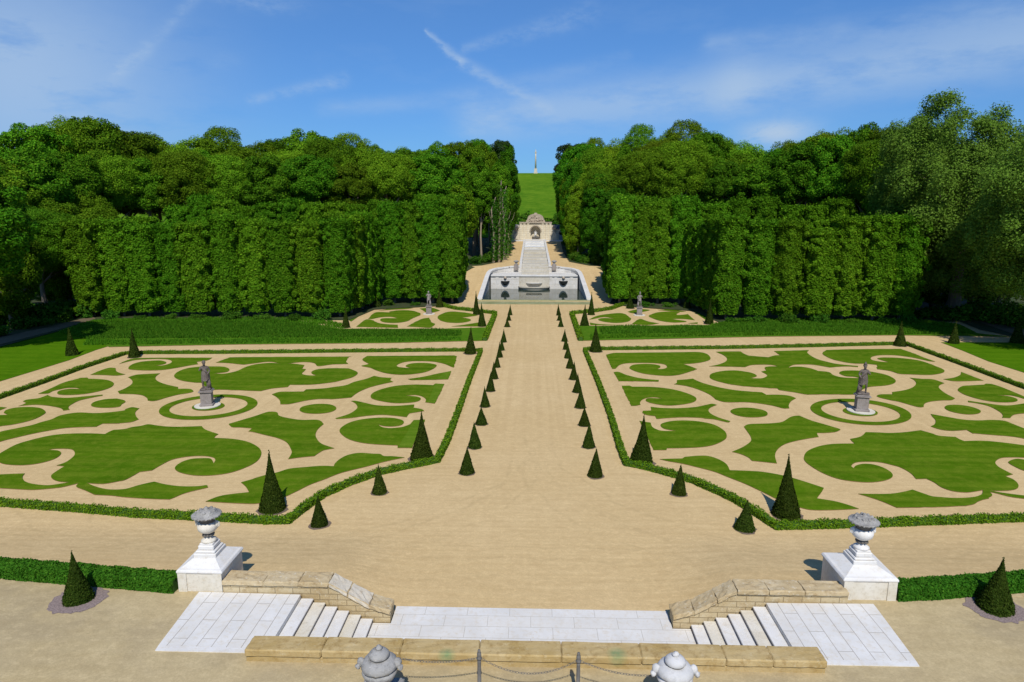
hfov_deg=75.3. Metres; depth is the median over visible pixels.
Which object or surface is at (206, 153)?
woodland tree
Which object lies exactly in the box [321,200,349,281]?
clipped lime
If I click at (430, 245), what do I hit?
clipped lime
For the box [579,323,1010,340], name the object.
lawn
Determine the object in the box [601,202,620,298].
clipped lime
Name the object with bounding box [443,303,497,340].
box hedge
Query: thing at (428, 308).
garden statue
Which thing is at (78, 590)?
yew cone
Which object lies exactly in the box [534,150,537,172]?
obelisk
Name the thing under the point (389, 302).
shrub
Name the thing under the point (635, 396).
lawn
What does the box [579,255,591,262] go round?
shrub
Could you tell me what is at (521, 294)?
water
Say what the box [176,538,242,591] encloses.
urn pedestal
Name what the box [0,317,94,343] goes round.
path
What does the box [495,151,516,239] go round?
cascade tree
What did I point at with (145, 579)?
clipped hedge
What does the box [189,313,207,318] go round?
shrub
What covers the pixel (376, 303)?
yew cone
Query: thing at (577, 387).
yew cone
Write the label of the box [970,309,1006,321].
shrub
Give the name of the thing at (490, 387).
yew cone
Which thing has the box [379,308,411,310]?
lawn
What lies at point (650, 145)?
woodland tree
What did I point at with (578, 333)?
box hedge
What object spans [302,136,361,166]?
woodland tree
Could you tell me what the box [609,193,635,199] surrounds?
clipped lime
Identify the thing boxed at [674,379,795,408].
lawn
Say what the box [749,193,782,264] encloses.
clipped lime
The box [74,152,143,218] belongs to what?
woodland tree
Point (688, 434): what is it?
lawn
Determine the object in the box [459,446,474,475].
yew cone
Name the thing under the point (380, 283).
clipped lime
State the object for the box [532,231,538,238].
niche statue
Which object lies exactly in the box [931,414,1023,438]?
lawn
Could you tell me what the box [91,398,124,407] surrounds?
lawn
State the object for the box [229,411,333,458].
lawn
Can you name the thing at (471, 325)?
lawn
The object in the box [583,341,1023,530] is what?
box hedge
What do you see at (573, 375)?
yew cone
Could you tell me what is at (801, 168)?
woodland tree
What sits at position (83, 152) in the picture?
woodland tree
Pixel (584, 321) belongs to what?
yew cone
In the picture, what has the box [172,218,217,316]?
clipped lime
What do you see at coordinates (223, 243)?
clipped lime
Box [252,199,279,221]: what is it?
clipped lime
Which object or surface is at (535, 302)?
pool apron
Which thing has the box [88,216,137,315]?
clipped lime
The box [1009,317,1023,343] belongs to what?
yew cone
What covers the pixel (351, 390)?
lawn
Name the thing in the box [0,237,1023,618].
ground
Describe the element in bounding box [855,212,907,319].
clipped lime
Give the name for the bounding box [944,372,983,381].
lawn
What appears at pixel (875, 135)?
woodland tree
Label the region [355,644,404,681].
garden urn
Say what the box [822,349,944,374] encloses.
lawn
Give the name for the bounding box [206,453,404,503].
lawn
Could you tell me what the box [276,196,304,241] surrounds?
clipped lime
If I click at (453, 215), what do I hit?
clipped lime
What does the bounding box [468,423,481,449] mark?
yew cone
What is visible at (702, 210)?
clipped lime
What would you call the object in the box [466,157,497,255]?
cascade tree
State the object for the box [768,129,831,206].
woodland tree
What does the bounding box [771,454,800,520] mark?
yew cone
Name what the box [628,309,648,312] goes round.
lawn
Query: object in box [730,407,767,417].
lawn
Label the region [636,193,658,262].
clipped lime
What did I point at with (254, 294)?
clipped lime
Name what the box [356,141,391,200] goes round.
woodland tree
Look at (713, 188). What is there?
woodland tree
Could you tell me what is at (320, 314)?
shrub
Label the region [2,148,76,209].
woodland tree
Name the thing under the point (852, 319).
shrub
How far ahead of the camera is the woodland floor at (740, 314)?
95.41 m
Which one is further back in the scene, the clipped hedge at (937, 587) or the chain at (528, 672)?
the clipped hedge at (937, 587)
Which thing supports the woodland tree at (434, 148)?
on the woodland floor at (401, 302)
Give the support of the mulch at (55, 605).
on the terrace
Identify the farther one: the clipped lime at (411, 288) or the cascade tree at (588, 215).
the cascade tree at (588, 215)
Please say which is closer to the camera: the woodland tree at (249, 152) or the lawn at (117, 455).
the lawn at (117, 455)
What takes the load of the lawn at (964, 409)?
on the ground at (530, 513)
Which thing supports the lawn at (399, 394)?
on the ground at (530, 513)
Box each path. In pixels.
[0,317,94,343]
[953,317,1023,334]
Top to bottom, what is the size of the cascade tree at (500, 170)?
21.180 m
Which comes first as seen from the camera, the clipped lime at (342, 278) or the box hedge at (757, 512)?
the box hedge at (757, 512)
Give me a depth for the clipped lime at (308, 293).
87.18 m
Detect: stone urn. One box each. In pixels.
[191,506,221,543]
[848,512,880,550]
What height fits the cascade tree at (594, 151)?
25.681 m
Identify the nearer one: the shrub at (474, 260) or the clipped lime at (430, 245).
the clipped lime at (430, 245)
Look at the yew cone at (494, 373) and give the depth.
56.58 m
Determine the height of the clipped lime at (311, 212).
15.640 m
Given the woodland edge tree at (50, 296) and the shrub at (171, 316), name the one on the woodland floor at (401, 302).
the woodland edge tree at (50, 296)
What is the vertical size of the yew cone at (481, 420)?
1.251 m
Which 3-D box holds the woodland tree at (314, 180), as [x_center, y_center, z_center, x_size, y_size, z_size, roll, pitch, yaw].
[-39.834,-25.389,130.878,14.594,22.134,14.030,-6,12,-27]
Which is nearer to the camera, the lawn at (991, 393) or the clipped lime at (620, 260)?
the lawn at (991, 393)
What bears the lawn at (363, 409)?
on the ground at (530, 513)
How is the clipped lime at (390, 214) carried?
on the woodland floor at (401, 302)
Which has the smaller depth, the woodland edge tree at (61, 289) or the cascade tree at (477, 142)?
the woodland edge tree at (61, 289)
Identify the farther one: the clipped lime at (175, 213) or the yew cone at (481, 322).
the clipped lime at (175, 213)
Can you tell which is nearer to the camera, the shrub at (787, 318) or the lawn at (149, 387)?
the lawn at (149, 387)
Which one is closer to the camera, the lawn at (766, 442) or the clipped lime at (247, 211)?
the lawn at (766, 442)
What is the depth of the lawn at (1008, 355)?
67.69 m
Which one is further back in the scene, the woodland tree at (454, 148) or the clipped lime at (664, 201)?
the woodland tree at (454, 148)
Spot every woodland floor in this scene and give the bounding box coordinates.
[0,238,506,345]
[561,241,1023,335]
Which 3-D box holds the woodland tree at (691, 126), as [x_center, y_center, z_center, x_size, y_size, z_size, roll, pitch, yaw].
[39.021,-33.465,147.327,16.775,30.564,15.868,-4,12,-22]
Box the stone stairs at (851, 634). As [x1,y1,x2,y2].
[691,603,918,666]
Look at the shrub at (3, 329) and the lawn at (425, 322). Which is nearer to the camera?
the shrub at (3, 329)
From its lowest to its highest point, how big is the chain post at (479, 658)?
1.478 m
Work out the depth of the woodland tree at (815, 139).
125.07 m
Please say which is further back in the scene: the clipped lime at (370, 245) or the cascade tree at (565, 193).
the cascade tree at (565, 193)
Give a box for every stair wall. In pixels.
[222,570,393,626]
[669,579,848,628]
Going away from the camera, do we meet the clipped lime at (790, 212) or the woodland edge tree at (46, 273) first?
the woodland edge tree at (46, 273)
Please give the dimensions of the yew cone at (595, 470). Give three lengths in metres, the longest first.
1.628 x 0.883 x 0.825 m
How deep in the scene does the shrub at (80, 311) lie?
88.23 m
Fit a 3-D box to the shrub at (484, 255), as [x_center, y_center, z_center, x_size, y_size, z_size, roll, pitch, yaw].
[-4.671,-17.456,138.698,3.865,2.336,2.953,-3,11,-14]
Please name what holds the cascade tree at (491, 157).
on the woodland floor at (401, 302)
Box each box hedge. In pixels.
[0,347,482,524]
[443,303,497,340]
[569,300,627,340]
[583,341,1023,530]
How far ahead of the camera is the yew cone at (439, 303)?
98.98 m
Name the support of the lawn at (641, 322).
on the ground at (530, 513)
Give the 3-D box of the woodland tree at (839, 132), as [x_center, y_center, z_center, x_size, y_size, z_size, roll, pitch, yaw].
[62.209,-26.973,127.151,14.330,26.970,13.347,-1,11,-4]
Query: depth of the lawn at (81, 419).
44.91 m
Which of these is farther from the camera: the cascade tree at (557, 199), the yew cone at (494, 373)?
the cascade tree at (557, 199)
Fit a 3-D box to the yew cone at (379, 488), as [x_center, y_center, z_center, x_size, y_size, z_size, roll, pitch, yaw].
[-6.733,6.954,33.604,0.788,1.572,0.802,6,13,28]
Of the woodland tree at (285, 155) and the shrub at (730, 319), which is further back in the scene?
the woodland tree at (285, 155)
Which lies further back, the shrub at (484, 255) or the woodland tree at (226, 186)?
the shrub at (484, 255)
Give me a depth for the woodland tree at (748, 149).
135.72 m
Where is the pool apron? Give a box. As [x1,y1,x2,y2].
[478,301,589,304]
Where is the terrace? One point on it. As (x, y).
(117, 635)
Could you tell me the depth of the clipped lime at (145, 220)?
102.08 m
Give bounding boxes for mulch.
[47,587,109,613]
[962,597,1023,623]
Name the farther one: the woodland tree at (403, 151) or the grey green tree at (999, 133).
the woodland tree at (403, 151)
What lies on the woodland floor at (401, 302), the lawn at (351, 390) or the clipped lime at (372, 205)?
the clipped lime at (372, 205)
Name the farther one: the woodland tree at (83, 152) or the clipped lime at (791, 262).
the woodland tree at (83, 152)
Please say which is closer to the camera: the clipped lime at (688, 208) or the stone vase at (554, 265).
the clipped lime at (688, 208)
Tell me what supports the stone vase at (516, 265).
on the ground at (530, 513)
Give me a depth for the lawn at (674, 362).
63.57 m
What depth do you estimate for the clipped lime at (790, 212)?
108.21 m
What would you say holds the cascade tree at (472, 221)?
on the woodland floor at (401, 302)
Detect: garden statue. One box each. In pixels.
[194,360,220,408]
[423,291,434,314]
[633,292,644,315]
[847,362,874,414]
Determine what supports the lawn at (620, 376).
on the ground at (530, 513)
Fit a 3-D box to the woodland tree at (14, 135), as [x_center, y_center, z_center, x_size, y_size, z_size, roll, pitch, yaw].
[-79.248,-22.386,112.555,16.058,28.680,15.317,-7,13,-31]
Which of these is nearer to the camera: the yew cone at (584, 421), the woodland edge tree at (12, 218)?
the yew cone at (584, 421)
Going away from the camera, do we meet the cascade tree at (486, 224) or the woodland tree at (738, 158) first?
the woodland tree at (738, 158)
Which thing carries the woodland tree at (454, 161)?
on the woodland floor at (401, 302)
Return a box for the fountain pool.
[477,265,590,300]
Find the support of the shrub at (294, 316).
on the lawn at (477, 333)
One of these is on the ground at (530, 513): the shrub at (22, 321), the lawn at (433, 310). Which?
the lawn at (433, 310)
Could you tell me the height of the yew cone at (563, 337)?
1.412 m
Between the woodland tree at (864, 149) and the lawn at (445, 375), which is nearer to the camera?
the lawn at (445, 375)
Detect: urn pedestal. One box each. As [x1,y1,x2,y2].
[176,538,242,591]
[821,544,898,600]
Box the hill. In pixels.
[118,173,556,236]
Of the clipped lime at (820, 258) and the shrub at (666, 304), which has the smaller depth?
the clipped lime at (820, 258)
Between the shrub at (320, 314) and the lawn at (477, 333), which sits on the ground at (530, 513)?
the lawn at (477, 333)
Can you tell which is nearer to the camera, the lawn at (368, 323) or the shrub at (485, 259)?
the lawn at (368, 323)
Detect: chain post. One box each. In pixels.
[476,649,481,681]
[576,652,580,681]
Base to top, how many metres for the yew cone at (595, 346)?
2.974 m
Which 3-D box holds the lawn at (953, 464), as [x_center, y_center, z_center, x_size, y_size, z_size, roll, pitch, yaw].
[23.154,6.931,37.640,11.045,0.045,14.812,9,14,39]
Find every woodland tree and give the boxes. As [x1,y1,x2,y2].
[0,122,79,158]
[0,142,13,153]
[0,157,46,210]
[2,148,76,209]
[29,115,91,157]
[32,151,114,210]
[64,115,134,211]
[66,141,124,205]
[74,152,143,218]
[101,130,162,217]
[117,157,184,223]
[120,149,166,216]
[131,131,186,222]
[148,149,222,207]
[155,134,222,205]
[178,154,260,202]
[190,125,254,206]
[194,148,223,178]
[217,140,280,156]
[226,147,265,170]
[234,154,303,206]
[254,136,296,153]
[260,148,305,162]
[272,153,342,204]
[282,128,337,201]
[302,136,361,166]
[315,132,379,202]
[321,162,377,205]
[335,147,381,201]
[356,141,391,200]
[359,152,426,202]
[379,147,421,198]
[393,146,423,203]
[395,153,456,202]
[416,141,451,157]
[427,156,468,189]
[443,140,473,156]
[552,143,596,197]
[581,145,607,165]
[581,167,635,208]
[590,138,632,166]
[610,149,681,198]
[614,123,658,158]
[630,138,676,194]
[643,138,714,196]
[646,131,683,196]
[661,118,707,196]
[675,131,731,194]
[683,131,738,203]
[695,160,752,205]
[715,140,767,204]
[725,152,759,164]
[726,157,802,205]
[759,141,839,204]
[763,148,784,161]
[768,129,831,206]
[802,133,834,217]
[802,134,865,205]
[804,127,851,206]
[837,138,884,214]
[838,121,880,208]
[846,127,897,213]
[852,141,953,213]
[858,127,927,213]
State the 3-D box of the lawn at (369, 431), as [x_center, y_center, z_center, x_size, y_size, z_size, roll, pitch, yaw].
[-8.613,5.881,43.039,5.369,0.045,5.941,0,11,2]
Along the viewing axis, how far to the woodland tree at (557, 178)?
167.48 m
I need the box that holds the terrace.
[0,579,1023,681]
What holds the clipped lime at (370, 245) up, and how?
on the woodland floor at (401, 302)
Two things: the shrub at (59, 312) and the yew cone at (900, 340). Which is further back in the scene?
the shrub at (59, 312)
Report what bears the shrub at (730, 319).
on the lawn at (586, 331)
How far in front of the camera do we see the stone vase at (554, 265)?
130.89 m
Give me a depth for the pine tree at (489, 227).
187.54 m
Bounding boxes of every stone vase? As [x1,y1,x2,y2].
[514,260,518,269]
[552,260,556,269]
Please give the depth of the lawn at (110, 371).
58.82 m
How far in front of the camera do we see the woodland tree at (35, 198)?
97.30 m
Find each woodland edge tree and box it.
[0,164,40,275]
[0,194,43,324]
[18,242,58,289]
[24,204,77,303]
[30,280,56,301]
[39,197,82,301]
[61,187,120,219]
[896,193,954,268]
[919,238,978,306]
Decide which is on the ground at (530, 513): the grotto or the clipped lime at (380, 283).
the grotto
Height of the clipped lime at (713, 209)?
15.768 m
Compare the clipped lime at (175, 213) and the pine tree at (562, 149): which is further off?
the pine tree at (562, 149)
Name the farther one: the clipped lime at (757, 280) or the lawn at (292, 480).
the clipped lime at (757, 280)
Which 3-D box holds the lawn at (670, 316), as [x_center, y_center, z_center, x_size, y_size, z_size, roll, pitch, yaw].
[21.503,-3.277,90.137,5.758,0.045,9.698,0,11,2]
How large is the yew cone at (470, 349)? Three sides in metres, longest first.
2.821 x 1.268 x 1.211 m
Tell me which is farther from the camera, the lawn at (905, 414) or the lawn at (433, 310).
the lawn at (433, 310)
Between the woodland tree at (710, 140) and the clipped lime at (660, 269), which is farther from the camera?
the woodland tree at (710, 140)
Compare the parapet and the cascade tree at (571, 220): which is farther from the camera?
the cascade tree at (571, 220)
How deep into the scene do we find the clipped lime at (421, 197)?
110.35 m
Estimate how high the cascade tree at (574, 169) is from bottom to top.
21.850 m
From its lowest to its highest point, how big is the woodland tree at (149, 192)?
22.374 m
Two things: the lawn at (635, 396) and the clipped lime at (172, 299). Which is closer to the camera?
the lawn at (635, 396)
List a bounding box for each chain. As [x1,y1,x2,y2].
[398,657,474,662]
[483,658,575,674]
[581,660,651,676]
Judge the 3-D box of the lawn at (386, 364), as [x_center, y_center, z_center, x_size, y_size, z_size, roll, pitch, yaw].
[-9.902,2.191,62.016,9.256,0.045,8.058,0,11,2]
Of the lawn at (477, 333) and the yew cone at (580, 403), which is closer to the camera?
the yew cone at (580, 403)
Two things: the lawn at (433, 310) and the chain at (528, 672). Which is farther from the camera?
the lawn at (433, 310)
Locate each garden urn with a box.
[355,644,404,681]
[650,651,699,681]
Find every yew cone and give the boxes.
[61,550,95,606]
[65,327,78,355]
[128,328,140,357]
[258,450,286,514]
[310,496,327,527]
[342,306,349,327]
[371,464,386,495]
[373,291,380,306]
[410,410,433,460]
[436,292,443,307]
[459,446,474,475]
[464,329,475,354]
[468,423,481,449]
[473,294,479,314]
[475,408,486,425]
[478,302,485,326]
[480,386,489,407]
[486,373,494,391]
[491,362,497,378]
[495,354,499,367]
[497,342,502,357]
[500,330,506,341]
[500,338,504,350]
[558,318,563,326]
[561,330,567,341]
[563,337,567,349]
[564,345,569,358]
[566,353,573,368]
[569,362,576,379]
[572,375,580,392]
[575,389,585,408]
[578,407,589,426]
[580,304,588,325]
[582,423,595,448]
[587,447,602,477]
[588,293,594,314]
[590,325,601,351]
[626,293,633,308]
[630,414,652,464]
[671,465,686,496]
[683,296,690,307]
[704,299,713,323]
[733,500,755,532]
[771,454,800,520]
[893,321,906,346]
[947,321,959,343]
[974,557,1016,617]
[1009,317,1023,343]
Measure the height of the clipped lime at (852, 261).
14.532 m
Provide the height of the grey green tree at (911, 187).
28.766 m
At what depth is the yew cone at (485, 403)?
48.43 m
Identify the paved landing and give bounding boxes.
[368,606,695,643]
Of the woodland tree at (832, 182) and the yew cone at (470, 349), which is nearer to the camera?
the yew cone at (470, 349)
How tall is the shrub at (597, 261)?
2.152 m
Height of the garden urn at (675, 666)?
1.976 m
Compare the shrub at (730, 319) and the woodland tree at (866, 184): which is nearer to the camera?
the shrub at (730, 319)
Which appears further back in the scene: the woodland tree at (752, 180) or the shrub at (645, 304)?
the woodland tree at (752, 180)
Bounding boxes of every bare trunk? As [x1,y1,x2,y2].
[489,197,499,262]
[493,180,505,261]
[499,186,511,259]
[502,198,513,255]
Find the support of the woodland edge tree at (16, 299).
on the woodland floor at (401, 302)
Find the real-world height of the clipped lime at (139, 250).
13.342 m
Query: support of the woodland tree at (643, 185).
on the woodland floor at (740, 314)
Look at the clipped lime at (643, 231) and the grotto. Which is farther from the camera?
the grotto
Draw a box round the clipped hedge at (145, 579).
[0,556,178,593]
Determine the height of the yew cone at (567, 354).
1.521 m
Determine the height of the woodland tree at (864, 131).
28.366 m
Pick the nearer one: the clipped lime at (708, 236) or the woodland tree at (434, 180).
the clipped lime at (708, 236)
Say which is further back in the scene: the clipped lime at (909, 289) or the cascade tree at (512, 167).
the cascade tree at (512, 167)
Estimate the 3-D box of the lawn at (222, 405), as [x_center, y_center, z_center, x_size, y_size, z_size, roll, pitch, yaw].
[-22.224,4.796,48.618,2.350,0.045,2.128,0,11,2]
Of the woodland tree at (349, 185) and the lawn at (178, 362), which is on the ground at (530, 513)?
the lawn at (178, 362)
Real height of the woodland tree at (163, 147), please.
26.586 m
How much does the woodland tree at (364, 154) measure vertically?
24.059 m
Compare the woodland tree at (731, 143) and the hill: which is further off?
the hill
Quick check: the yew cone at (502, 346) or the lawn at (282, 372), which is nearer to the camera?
the lawn at (282, 372)
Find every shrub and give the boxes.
[0,303,33,323]
[0,325,12,335]
[6,313,57,329]
[26,300,72,322]
[42,300,91,318]
[51,299,105,316]
[80,312,94,317]
[101,309,119,319]
[132,315,146,318]
[165,313,176,318]
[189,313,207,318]
[222,310,242,319]
[253,313,269,319]
[288,313,303,319]
[311,308,331,319]
[380,298,394,305]
[410,301,420,305]
[468,255,481,263]
[478,254,491,262]
[482,252,497,261]
[518,211,533,219]
[543,215,557,221]
[546,218,558,224]
[570,250,587,260]
[574,254,586,261]
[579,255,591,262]
[591,255,602,264]
[639,301,655,306]
[662,302,676,306]
[725,317,740,322]
[743,315,767,322]
[777,312,799,322]
[810,313,829,322]
[846,318,858,322]
[876,316,896,322]
[948,302,991,321]
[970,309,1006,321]
[982,303,1023,326]
[997,300,1022,307]
[997,304,1023,328]
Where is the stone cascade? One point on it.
(534, 258)
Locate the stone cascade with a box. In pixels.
[519,239,550,274]
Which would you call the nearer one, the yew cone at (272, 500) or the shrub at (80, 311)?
the yew cone at (272, 500)
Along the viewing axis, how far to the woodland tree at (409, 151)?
156.31 m
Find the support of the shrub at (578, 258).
on the woodland floor at (740, 314)
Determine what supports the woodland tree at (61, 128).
on the woodland floor at (401, 302)
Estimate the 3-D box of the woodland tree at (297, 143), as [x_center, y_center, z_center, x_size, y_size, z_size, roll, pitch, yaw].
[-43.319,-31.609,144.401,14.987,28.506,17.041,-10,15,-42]
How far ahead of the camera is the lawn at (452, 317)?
89.47 m
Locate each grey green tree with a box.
[866,113,978,308]
[868,87,1023,308]
[962,131,1023,306]
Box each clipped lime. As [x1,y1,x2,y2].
[58,215,109,315]
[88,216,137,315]
[116,222,166,315]
[123,214,159,226]
[149,221,194,315]
[163,202,190,223]
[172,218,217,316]
[185,192,216,244]
[202,210,244,312]
[206,197,240,215]
[230,203,256,258]
[233,215,271,314]
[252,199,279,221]
[259,217,297,316]
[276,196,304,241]
[288,220,324,315]
[297,200,323,223]
[315,215,356,316]
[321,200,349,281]
[331,211,366,312]
[345,201,368,212]
[345,207,376,308]
[364,218,385,305]
[367,198,392,282]
[377,199,407,302]
[396,199,426,302]
[413,190,437,202]
[414,197,444,302]
[437,195,465,302]
[439,191,468,291]
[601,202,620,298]
[605,193,638,302]
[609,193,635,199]
[626,201,656,302]
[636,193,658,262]
[645,198,675,302]
[657,195,680,260]
[666,192,701,303]
[678,202,706,274]
[680,216,702,307]
[689,221,707,310]
[698,211,733,314]
[703,199,731,215]
[708,212,751,318]
[725,196,756,217]
[740,217,780,318]
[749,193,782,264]
[768,216,811,315]
[777,201,803,257]
[800,224,843,315]
[801,201,829,252]
[820,196,856,229]
[827,213,873,319]
[850,210,870,216]
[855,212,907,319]
[886,212,934,318]
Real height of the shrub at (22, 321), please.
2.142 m
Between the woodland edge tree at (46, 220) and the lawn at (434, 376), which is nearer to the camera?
the lawn at (434, 376)
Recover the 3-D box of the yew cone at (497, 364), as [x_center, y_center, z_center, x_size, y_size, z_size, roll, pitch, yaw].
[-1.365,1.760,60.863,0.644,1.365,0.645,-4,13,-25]
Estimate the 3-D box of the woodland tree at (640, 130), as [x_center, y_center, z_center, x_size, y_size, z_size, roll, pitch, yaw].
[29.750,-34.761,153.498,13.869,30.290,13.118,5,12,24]
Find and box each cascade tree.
[450,184,478,236]
[456,145,489,255]
[458,138,491,245]
[462,143,498,249]
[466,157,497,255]
[478,149,493,238]
[487,162,513,231]
[493,150,519,247]
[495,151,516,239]
[496,142,520,229]
[555,145,575,227]
[558,160,584,247]
[559,158,577,227]
[562,178,590,253]
[578,146,606,239]
[578,173,614,258]
[579,155,615,179]
[581,137,605,152]
[594,187,629,256]
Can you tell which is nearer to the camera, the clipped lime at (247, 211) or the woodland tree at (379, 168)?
the clipped lime at (247, 211)
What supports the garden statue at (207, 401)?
on the lawn at (222, 405)
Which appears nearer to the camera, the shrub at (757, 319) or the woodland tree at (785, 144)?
the shrub at (757, 319)
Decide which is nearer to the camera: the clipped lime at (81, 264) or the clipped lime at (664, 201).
the clipped lime at (81, 264)
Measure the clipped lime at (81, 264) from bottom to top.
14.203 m
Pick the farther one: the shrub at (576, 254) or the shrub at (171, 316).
the shrub at (576, 254)
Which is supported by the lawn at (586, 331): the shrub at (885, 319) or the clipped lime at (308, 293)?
the shrub at (885, 319)
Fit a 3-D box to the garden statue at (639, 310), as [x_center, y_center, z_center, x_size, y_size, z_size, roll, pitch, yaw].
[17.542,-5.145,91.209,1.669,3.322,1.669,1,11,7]
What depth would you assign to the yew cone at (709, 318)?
84.11 m
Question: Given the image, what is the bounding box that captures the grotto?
[511,213,562,240]
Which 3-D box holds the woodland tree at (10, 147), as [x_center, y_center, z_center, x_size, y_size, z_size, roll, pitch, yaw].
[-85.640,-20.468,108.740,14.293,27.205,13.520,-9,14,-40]
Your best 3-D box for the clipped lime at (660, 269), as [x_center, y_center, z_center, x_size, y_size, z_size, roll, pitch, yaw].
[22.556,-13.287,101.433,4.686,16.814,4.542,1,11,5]
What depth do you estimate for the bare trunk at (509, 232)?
150.03 m
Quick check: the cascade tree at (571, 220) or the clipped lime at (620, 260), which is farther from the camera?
the cascade tree at (571, 220)
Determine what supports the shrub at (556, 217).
on the hill
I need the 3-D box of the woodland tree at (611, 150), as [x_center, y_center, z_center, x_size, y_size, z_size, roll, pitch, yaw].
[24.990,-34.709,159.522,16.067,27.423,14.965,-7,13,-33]
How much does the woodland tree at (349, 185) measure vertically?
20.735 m
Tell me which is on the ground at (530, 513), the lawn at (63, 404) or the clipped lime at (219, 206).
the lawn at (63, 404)
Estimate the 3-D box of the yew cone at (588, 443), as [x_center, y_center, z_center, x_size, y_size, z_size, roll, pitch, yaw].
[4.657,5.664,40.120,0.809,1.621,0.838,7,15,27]
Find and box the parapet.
[245,636,826,672]
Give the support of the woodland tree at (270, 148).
on the woodland floor at (401, 302)
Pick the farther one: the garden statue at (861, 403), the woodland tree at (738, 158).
the woodland tree at (738, 158)
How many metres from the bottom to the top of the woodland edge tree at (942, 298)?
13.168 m
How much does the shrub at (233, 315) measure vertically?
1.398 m
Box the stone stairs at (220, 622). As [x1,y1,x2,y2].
[155,592,372,652]
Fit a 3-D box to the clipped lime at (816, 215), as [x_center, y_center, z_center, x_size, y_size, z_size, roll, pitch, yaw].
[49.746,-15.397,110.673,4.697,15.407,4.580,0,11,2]
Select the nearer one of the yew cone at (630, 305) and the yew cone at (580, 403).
the yew cone at (580, 403)
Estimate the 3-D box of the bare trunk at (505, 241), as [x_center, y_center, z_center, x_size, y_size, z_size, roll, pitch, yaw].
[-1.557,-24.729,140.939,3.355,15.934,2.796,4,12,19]
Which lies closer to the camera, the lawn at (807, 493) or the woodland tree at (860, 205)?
the lawn at (807, 493)
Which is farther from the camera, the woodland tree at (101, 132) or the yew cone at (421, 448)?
the woodland tree at (101, 132)
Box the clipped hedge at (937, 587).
[896,569,1023,601]
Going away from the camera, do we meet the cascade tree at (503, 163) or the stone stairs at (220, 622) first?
the stone stairs at (220, 622)
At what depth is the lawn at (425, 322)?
84.26 m
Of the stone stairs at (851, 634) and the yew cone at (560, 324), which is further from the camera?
the yew cone at (560, 324)
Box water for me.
[483,289,585,299]
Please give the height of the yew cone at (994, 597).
1.892 m
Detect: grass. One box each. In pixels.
[65,319,461,338]
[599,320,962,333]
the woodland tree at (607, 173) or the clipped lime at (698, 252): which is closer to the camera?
the clipped lime at (698, 252)
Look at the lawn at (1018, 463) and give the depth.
37.55 m
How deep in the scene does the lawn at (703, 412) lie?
46.86 m
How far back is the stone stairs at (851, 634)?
21.12 m
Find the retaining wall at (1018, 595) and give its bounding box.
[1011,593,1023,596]
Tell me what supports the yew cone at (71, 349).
on the lawn at (19, 358)
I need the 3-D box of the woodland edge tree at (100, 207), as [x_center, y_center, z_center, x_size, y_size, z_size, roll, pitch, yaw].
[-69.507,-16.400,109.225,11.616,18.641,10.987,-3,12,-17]
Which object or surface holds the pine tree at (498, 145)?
on the woodland floor at (401, 302)
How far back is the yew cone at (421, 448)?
37.83 m
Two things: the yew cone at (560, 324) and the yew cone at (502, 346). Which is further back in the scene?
the yew cone at (560, 324)
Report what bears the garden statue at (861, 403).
on the lawn at (851, 413)
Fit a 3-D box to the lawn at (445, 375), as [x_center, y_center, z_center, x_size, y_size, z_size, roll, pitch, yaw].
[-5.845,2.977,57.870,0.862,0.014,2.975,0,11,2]
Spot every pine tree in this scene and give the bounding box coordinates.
[488,143,494,241]
[494,139,516,172]
[553,143,575,174]
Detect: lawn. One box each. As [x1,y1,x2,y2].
[0,332,107,380]
[0,407,45,426]
[0,407,138,441]
[0,424,260,499]
[20,395,102,410]
[38,378,113,394]
[57,319,485,346]
[91,368,125,375]
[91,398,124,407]
[118,373,192,400]
[120,357,210,370]
[159,394,257,419]
[174,356,357,390]
[192,403,224,410]
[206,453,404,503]
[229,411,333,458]
[272,376,392,404]
[300,404,335,413]
[335,401,423,418]
[339,417,424,447]
[356,319,397,327]
[362,355,456,374]
[368,310,420,322]
[371,383,441,403]
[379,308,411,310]
[398,420,423,446]
[407,318,434,327]
[408,371,450,379]
[420,308,439,312]
[428,384,443,402]
[438,311,477,322]
[438,371,450,378]
[452,323,478,326]
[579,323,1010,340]
[589,313,630,322]
[606,352,710,375]
[614,372,658,381]
[622,385,695,405]
[626,306,705,318]
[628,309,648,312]
[632,319,658,324]
[639,420,726,449]
[642,404,729,422]
[649,311,693,322]
[660,456,858,510]
[662,309,685,311]
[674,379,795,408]
[709,350,895,394]
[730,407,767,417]
[732,416,840,463]
[804,430,1023,507]
[810,399,910,424]
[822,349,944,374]
[843,408,877,415]
[877,378,954,407]
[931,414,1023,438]
[941,342,1023,372]
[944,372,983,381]
[945,405,980,414]
[958,384,1023,402]
[968,401,1023,417]
[1008,459,1023,470]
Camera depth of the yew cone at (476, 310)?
91.85 m
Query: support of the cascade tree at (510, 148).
on the woodland floor at (401, 302)
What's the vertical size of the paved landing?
0.235 m
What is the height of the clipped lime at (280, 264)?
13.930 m

